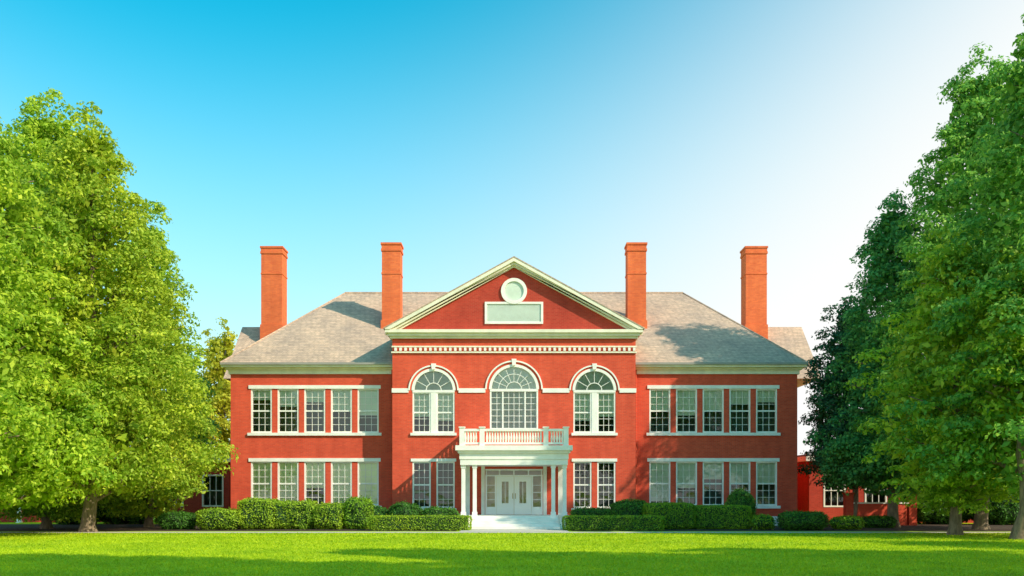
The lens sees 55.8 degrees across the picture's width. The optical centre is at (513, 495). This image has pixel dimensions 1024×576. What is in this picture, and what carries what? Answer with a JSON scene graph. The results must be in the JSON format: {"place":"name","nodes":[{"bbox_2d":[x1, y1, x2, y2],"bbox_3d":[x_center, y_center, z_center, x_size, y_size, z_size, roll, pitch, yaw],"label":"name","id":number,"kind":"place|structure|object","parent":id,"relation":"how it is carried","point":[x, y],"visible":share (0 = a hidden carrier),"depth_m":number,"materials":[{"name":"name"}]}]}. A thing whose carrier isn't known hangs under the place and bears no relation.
{"place":"outdoors","nodes":[
{"label":"outdoors","id":0,"kind":"place"},
{"bbox_2d":[0,532,1010,532],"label":"path","id":1,"kind":"structure","parent":0,"point":[497,532],"depth_m":44.77,"materials":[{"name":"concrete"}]},
{"bbox_2d":[0,522,1023,575],"bbox_3d":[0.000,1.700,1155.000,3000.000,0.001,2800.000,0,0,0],"label":"lawn","id":2,"kind":"structure","parent":0,"point":[570,572],"depth_m":27.66,"materials":[{"name":"green plant"}]},
{"bbox_2d":[0,117,63,479],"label":"leafy tree","id":3,"kind":"object","parent":2,"relation":"on","point":[5,393],"visible":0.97,"depth_m":35.91,"materials":[{"name":"green plant"}]},
{"bbox_2d":[0,125,126,512],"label":"leafy tree","id":4,"kind":"object","parent":2,"relation":"on","point":[27,216],"visible":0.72,"depth_m":40.39,"materials":[{"name":"green plant"}]},
{"bbox_2d":[0,455,230,522],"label":"annex building","id":5,"kind":"structure","parent":2,"relation":"on","point":[218,494],"depth_m":63.00,"materials":[{"name":"brick"}]},
{"bbox_2d":[202,474,223,506],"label":"window","id":6,"kind":"structure","parent":5,"relation":"in","point":[216,490],"depth_m":62.96,"materials":[{"name":"white paint"}]},
{"bbox_2d":[0,101,238,531],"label":"leafy tree","id":7,"kind":"object","parent":2,"relation":"on","point":[91,153],"visible":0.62,"depth_m":44.71,"materials":[{"name":"green plant"}]},
{"bbox_2d":[101,482,159,523],"bbox_3d":[-23.249,0.248,58.780,3.984,2.904,3.056,0,0,0],"label":"rounded shrub","id":8,"kind":"object","parent":2,"relation":"on","point":[120,520],"visible":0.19,"depth_m":57.95,"materials":[{"name":"green plant"}]},
{"bbox_2d":[160,353,222,454],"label":"leafy tree","id":9,"kind":"object","parent":2,"relation":"on","point":[213,422],"visible":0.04,"depth_m":68.68,"materials":[{"name":"green plant"}]},
{"bbox_2d":[195,317,237,454],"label":"leafy tree","id":10,"kind":"object","parent":2,"relation":"on","point":[223,347],"visible":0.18,"depth_m":76.03,"materials":[{"name":"green plant"}]},
{"bbox_2d":[0,524,453,530],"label":"planting bed","id":11,"kind":"object","parent":2,"relation":"on","point":[73,527],"visible":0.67,"depth_m":48.89,"materials":[{"name":"brown soil"}]},
{"bbox_2d":[51,500,104,524],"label":"rounded shrub","id":12,"kind":"object","parent":11,"relation":"on","point":[100,517],"visible":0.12,"depth_m":57.22,"materials":[{"name":"green plant"}]},
{"bbox_2d":[0,87,161,528],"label":"leafy tree","id":13,"kind":"object","parent":11,"relation":"on","point":[39,132],"visible":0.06,"depth_m":48.88,"materials":[{"name":"green plant"}]},
{"bbox_2d":[99,199,220,526],"bbox_3d":[-19.938,-7.204,52.945,7.546,18.009,8.003,0,0,-24],"label":"leafy tree","id":14,"kind":"object","parent":11,"relation":"on","point":[158,502],"visible":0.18,"depth_m":52.57,"materials":[{"name":"green plant"}]},
{"bbox_2d":[156,508,196,529],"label":"rounded shrub","id":15,"kind":"object","parent":11,"relation":"on","point":[175,520],"visible":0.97,"depth_m":48.59,"materials":[{"name":"green plant"}]},
{"bbox_2d":[195,507,241,529],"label":"rounded shrub","id":16,"kind":"object","parent":11,"relation":"on","point":[216,518],"visible":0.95,"depth_m":48.16,"materials":[{"name":"green plant"}]},
{"bbox_2d":[237,496,278,529],"bbox_3d":[-13.019,0.841,49.397,2.213,1.718,2.375,0,0,0],"label":"clipped hedge","id":17,"kind":"object","parent":11,"relation":"on","point":[255,513],"visible":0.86,"depth_m":48.53,"materials":[{"name":"green plant"}]},
{"bbox_2d":[272,498,317,528],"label":"clipped hedge","id":18,"kind":"object","parent":11,"relation":"on","point":[291,514],"visible":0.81,"depth_m":48.90,"materials":[{"name":"green plant"}]},
{"bbox_2d":[311,501,344,529],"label":"clipped hedge","id":19,"kind":"object","parent":11,"relation":"on","point":[328,515],"visible":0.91,"depth_m":48.72,"materials":[{"name":"green plant"}]},
{"bbox_2d":[342,495,375,528],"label":"bush","id":20,"kind":"object","parent":11,"relation":"on","point":[358,512],"visible":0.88,"depth_m":48.93,"materials":[{"name":"green plant"}]},
{"bbox_2d":[372,505,388,527],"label":"rounded shrub","id":21,"kind":"object","parent":11,"relation":"on","point":[380,510],"visible":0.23,"depth_m":51.04,"materials":[{"name":"green plant"}]},
{"bbox_2d":[387,500,421,515],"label":"rounded shrub","id":22,"kind":"object","parent":11,"relation":"on","point":[401,508],"visible":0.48,"depth_m":50.62,"materials":[{"name":"green plant"}]},
{"bbox_2d":[368,513,471,530],"bbox_3d":[-4.580,1.264,47.991,5.246,0.871,1.492,0,0,0],"label":"clipped hedge","id":23,"kind":"object","parent":11,"relation":"on","point":[460,522],"visible":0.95,"depth_m":47.44,"materials":[{"name":"green plant"}]},
{"bbox_2d":[421,505,459,515],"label":"rounded shrub","id":24,"kind":"object","parent":11,"relation":"on","point":[433,510],"visible":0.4,"depth_m":50.78,"materials":[{"name":"green plant"}]},
{"bbox_2d":[219,242,821,528],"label":"school building","id":25,"kind":"structure","parent":2,"relation":"on","point":[513,392],"depth_m":55.00,"materials":[{"name":"brick"}]},
{"bbox_2d":[251,389,271,432],"bbox_3d":[-14.350,-4.840,55.105,1.200,2.500,0.170,0,0,0],"label":"window","id":26,"kind":"structure","parent":25,"relation":"in","point":[256,394],"depth_m":55.09,"materials":[{"name":"white paint"}]},
{"bbox_2d":[251,462,271,499],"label":"window","id":27,"kind":"structure","parent":25,"relation":"in","point":[261,472],"depth_m":55.19,"materials":[{"name":"white paint"}]},
{"bbox_2d":[278,389,298,432],"bbox_3d":[-12.835,-4.840,55.105,1.200,2.500,0.170,0,0,0],"label":"window","id":28,"kind":"structure","parent":25,"relation":"in","point":[286,397],"depth_m":55.10,"materials":[{"name":"white paint"}]},
{"bbox_2d":[278,462,298,501],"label":"window","id":29,"kind":"structure","parent":25,"relation":"in","point":[288,472],"depth_m":55.19,"materials":[{"name":"white paint"}]},
{"bbox_2d":[304,389,324,432],"bbox_3d":[-11.320,-4.840,55.105,1.200,2.500,0.170,0,0,0],"label":"window","id":30,"kind":"structure","parent":25,"relation":"in","point":[310,395],"depth_m":55.12,"materials":[{"name":"white paint"}]},
{"bbox_2d":[304,462,324,504],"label":"window","id":31,"kind":"structure","parent":25,"relation":"in","point":[314,472],"depth_m":55.19,"materials":[{"name":"white glass"}]},
{"bbox_2d":[331,389,351,432],"bbox_3d":[-9.805,-4.840,55.105,1.200,2.500,0.170,0,0,0],"label":"window","id":32,"kind":"structure","parent":25,"relation":"in","point":[341,399],"depth_m":55.19,"materials":[{"name":"white paint"}]},
{"bbox_2d":[331,462,351,503],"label":"window","id":33,"kind":"structure","parent":25,"relation":"in","point":[341,472],"depth_m":55.19,"materials":[{"name":"white glass"}]},
{"bbox_2d":[358,389,378,432],"bbox_3d":[-8.290,-4.840,55.105,1.200,2.500,0.170,0,0,0],"label":"window","id":34,"kind":"structure","parent":25,"relation":"in","point":[368,399],"depth_m":55.17,"materials":[{"name":"white paint"}]},
{"bbox_2d":[358,462,378,505],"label":"window","id":35,"kind":"structure","parent":25,"relation":"in","point":[368,472],"depth_m":55.19,"materials":[{"name":"white glass"}]},
{"bbox_2d":[412,462,430,507],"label":"window","id":36,"kind":"structure","parent":25,"relation":"in","point":[413,470],"depth_m":53.82,"materials":[{"name":"white paint"}]},
{"bbox_2d":[413,393,430,432],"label":"window","id":37,"kind":"structure","parent":25,"relation":"in","point":[421,401],"depth_m":53.99,"materials":[{"name":"white paint"}]},
{"bbox_2d":[408,363,458,432],"bbox_3d":[-4.470,-5.430,53.840,2.800,3.840,0.320,0,0,0],"label":"arched window","id":38,"kind":"structure","parent":25,"relation":"in","point":[433,380],"depth_m":53.79,"materials":[{"name":"white paint"}]},
{"bbox_2d":[436,462,454,507],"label":"window","id":39,"kind":"structure","parent":25,"relation":"in","point":[437,470],"depth_m":53.82,"materials":[{"name":"white paint"}]},
{"bbox_2d":[436,393,454,432],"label":"window","id":40,"kind":"structure","parent":25,"relation":"in","point":[445,402],"depth_m":53.99,"materials":[{"name":"white paint"}]},
{"bbox_2d":[497,476,513,514],"bbox_3d":[-0.490,-0.030,53.850,0.960,2.120,0.140,0,0,0],"label":"door","id":41,"kind":"structure","parent":25,"relation":"in","point":[502,508],"depth_m":53.84,"materials":[{"name":"white wood"}]},
{"bbox_2d":[485,359,542,428],"bbox_3d":[0.000,-5.650,53.830,3.200,3.920,0.300,0,0,0],"label":"arched window","id":42,"kind":"structure","parent":25,"relation":"in","point":[513,388],"depth_m":53.95,"materials":[{"name":"white paint"}]},
{"bbox_2d":[501,278,526,303],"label":"oculus window","id":43,"kind":"structure","parent":25,"relation":"in","point":[513,290],"depth_m":53.79,"materials":[{"name":"white paint"}]},
{"bbox_2d":[514,476,530,514],"bbox_3d":[0.490,-0.030,53.850,0.960,2.120,0.140,0,0,0],"label":"door","id":44,"kind":"structure","parent":25,"relation":"in","point":[519,508],"depth_m":53.84,"materials":[{"name":"white wood"}]},
{"bbox_2d":[573,462,591,507],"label":"window","id":45,"kind":"structure","parent":25,"relation":"in","point":[574,470],"depth_m":53.82,"materials":[{"name":"white paint"}]},
{"bbox_2d":[573,393,591,432],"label":"window","id":46,"kind":"structure","parent":25,"relation":"in","point":[582,402],"depth_m":53.99,"materials":[{"name":"white paint"}]},
{"bbox_2d":[569,363,619,432],"bbox_3d":[4.470,-5.430,53.840,2.800,3.840,0.320,0,0,0],"label":"arched window","id":47,"kind":"structure","parent":25,"relation":"in","point":[594,380],"depth_m":53.79,"materials":[{"name":"white paint"}]},
{"bbox_2d":[597,393,614,432],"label":"window","id":48,"kind":"structure","parent":25,"relation":"in","point":[605,401],"depth_m":53.99,"materials":[{"name":"white paint"}]},
{"bbox_2d":[597,462,615,507],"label":"window","id":49,"kind":"structure","parent":25,"relation":"in","point":[598,470],"depth_m":53.82,"materials":[{"name":"white paint"}]},
{"bbox_2d":[649,389,669,432],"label":"window","id":50,"kind":"structure","parent":25,"relation":"in","point":[659,399],"depth_m":55.12,"materials":[{"name":"white paint"}]},
{"bbox_2d":[649,462,669,502],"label":"window","id":51,"kind":"structure","parent":25,"relation":"in","point":[659,472],"depth_m":55.19,"materials":[{"name":"white glass"}]},
{"bbox_2d":[676,389,696,432],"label":"window","id":52,"kind":"structure","parent":25,"relation":"in","point":[686,399],"depth_m":55.19,"materials":[{"name":"white glass"}]},
{"bbox_2d":[676,462,696,504],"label":"window","id":53,"kind":"structure","parent":25,"relation":"in","point":[686,472],"depth_m":55.19,"materials":[{"name":"white glass"}]},
{"bbox_2d":[703,389,723,432],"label":"window","id":54,"kind":"structure","parent":25,"relation":"in","point":[713,399],"depth_m":55.19,"materials":[{"name":"white glass"}]},
{"bbox_2d":[703,462,723,504],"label":"window","id":55,"kind":"structure","parent":25,"relation":"in","point":[711,470],"depth_m":55.19,"materials":[{"name":"white paint"}]},
{"bbox_2d":[729,389,749,432],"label":"window","id":56,"kind":"structure","parent":25,"relation":"in","point":[736,396],"depth_m":55.10,"materials":[{"name":"white paint"}]},
{"bbox_2d":[729,462,749,494],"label":"window","id":57,"kind":"structure","parent":25,"relation":"in","point":[739,472],"depth_m":55.19,"materials":[{"name":"white glass"}]},
{"bbox_2d":[756,389,776,432],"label":"window","id":58,"kind":"structure","parent":25,"relation":"in","point":[762,395],"depth_m":55.09,"materials":[{"name":"white paint"}]},
{"bbox_2d":[756,462,776,505],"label":"window","id":59,"kind":"structure","parent":25,"relation":"in","point":[766,472],"depth_m":55.19,"materials":[{"name":"white glass"}]},
{"bbox_2d":[574,524,1012,530],"bbox_3d":[21.400,1.692,52.450,37.200,0.001,11.500,0,0,0],"label":"planting bed","id":60,"kind":"object","parent":2,"relation":"on","point":[934,527],"visible":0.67,"depth_m":48.89,"materials":[{"name":"brown soil"}]},
{"bbox_2d":[570,505,611,514],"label":"clipped hedge","id":61,"kind":"object","parent":60,"relation":"on","point":[593,511],"visible":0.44,"depth_m":50.75,"materials":[{"name":"green plant"}]},
{"bbox_2d":[560,513,665,530],"bbox_3d":[4.881,1.273,48.008,5.204,0.854,1.498,0,0,0],"label":"clipped hedge","id":62,"kind":"object","parent":60,"relation":"on","point":[627,522],"visible":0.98,"depth_m":47.44,"materials":[{"name":"green plant"}]},
{"bbox_2d":[608,498,646,515],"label":"rounded shrub","id":63,"kind":"object","parent":60,"relation":"on","point":[627,506],"visible":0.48,"depth_m":50.57,"materials":[{"name":"green plant"}]},
{"bbox_2d":[642,501,696,528],"bbox_3d":[7.938,0.972,49.786,2.860,1.456,2.276,0,0,0],"label":"clipped hedge","id":64,"kind":"object","parent":60,"relation":"on","point":[677,515],"visible":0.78,"depth_m":48.88,"materials":[{"name":"green plant"}]},
{"bbox_2d":[693,503,752,528],"bbox_3d":[10.644,1.010,49.998,3.162,1.380,2.262,0,0,0],"label":"clipped hedge","id":65,"kind":"object","parent":60,"relation":"on","point":[718,516],"visible":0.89,"depth_m":49.07,"materials":[{"name":"green plant"}]},
{"bbox_2d":[723,488,757,522],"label":"bush","id":66,"kind":"object","parent":60,"relation":"on","point":[738,496],"visible":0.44,"depth_m":51.07,"materials":[{"name":"green plant"}]},
{"bbox_2d":[748,514,776,529],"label":"rounded shrub","id":67,"kind":"object","parent":60,"relation":"on","point":[761,522],"visible":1,"depth_m":48.37,"materials":[{"name":"green plant"}]},
{"bbox_2d":[775,509,831,529],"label":"rounded shrub","id":68,"kind":"object","parent":60,"relation":"on","point":[805,520],"visible":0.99,"depth_m":47.62,"materials":[{"name":"green plant"}]},
{"bbox_2d":[797,295,887,516],"bbox_3d":[19.668,-4.952,55.936,6.890,13.504,7.318,0,0,0],"label":"evergreen tree","id":69,"kind":"object","parent":60,"relation":"on","point":[825,412],"visible":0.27,"depth_m":55.60,"materials":[{"name":"green plant"}]},
{"bbox_2d":[829,515,866,529],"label":"rounded shrub","id":70,"kind":"object","parent":60,"relation":"on","point":[852,522],"visible":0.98,"depth_m":48.69,"materials":[{"name":"green plant"}]},
{"bbox_2d":[803,187,944,527],"bbox_3d":[20.305,-7.371,51.823,9.326,18.342,7.965,0,0,0],"label":"leafy tree","id":71,"kind":"object","parent":60,"relation":"on","point":[879,248],"visible":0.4,"depth_m":51.44,"materials":[{"name":"green plant"}]},
{"bbox_2d":[860,513,897,527],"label":"rounded shrub","id":72,"kind":"object","parent":60,"relation":"on","point":[881,521],"visible":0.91,"depth_m":51.24,"materials":[{"name":"green plant"}]},
{"bbox_2d":[842,493,916,524],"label":"garden wall","id":73,"kind":"structure","parent":60,"relation":"on","point":[907,515],"depth_m":55.85,"materials":[{"name":"brick"}]},
{"bbox_2d":[825,41,1023,529],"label":"leafy tree","id":74,"kind":"object","parent":60,"relation":"on","point":[958,134],"visible":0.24,"depth_m":48.40,"materials":[{"name":"green plant"}]},
{"bbox_2d":[901,486,970,524],"bbox_3d":[25.615,0.289,58.309,4.722,2.822,3.029,0,0,0],"label":"rounded shrub","id":75,"kind":"object","parent":60,"relation":"on","point":[927,518],"visible":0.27,"depth_m":57.32,"materials":[{"name":"green plant"}]},
{"bbox_2d":[966,487,1018,524],"bbox_3d":[28.769,0.171,57.277,4.769,3.059,3.012,0,0,0],"label":"rounded shrub","id":76,"kind":"object","parent":60,"relation":"on","point":[1005,514],"visible":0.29,"depth_m":56.19,"materials":[{"name":"green plant"}]},
{"bbox_2d":[843,226,1018,534],"bbox_3d":[19.273,-4.985,42.270,9.071,13.570,7.951,0,0,-26],"label":"leafy tree","id":77,"kind":"object","parent":2,"relation":"on","point":[956,493],"visible":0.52,"depth_m":41.43,"materials":[{"name":"green plant"}]},
{"bbox_2d":[887,14,1023,500],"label":"leafy tree","id":78,"kind":"object","parent":2,"relation":"on","point":[1005,183],"visible":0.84,"depth_m":38.81,"materials":[{"name":"green plant"}]},
{"bbox_2d":[926,249,1023,538],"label":"leafy tree","id":79,"kind":"object","parent":2,"relation":"on","point":[1017,531],"visible":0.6,"depth_m":37.74,"materials":[{"name":"green plant"}]},
{"bbox_2d":[0,0,1023,454],"label":"sky","id":80,"kind":"structure","parent":0,"point":[472,136],"materials":[{"name":"blue"}]},
{"bbox_2d":[459,529,568,531],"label":"entrance walk","id":81,"kind":"structure","parent":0,"point":[516,530],"depth_m":47.25,"materials":[{"name":"concrete"}]},
{"bbox_2d":[797,454,973,522],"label":"annex building","id":82,"kind":"structure","parent":0,"point":[813,498],"depth_m":61.03,"materials":[{"name":"brick"}]},
{"bbox_2d":[823,475,845,506],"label":"window","id":83,"kind":"structure","parent":82,"relation":"in","point":[824,490],"depth_m":60.97,"materials":[{"name":"white paint"}]},
{"bbox_2d":[865,489,886,501],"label":"window","id":84,"kind":"structure","parent":82,"relation":"in","point":[865,489],"depth_m":60.97,"materials":[{"name":"white paint"}]}
]}

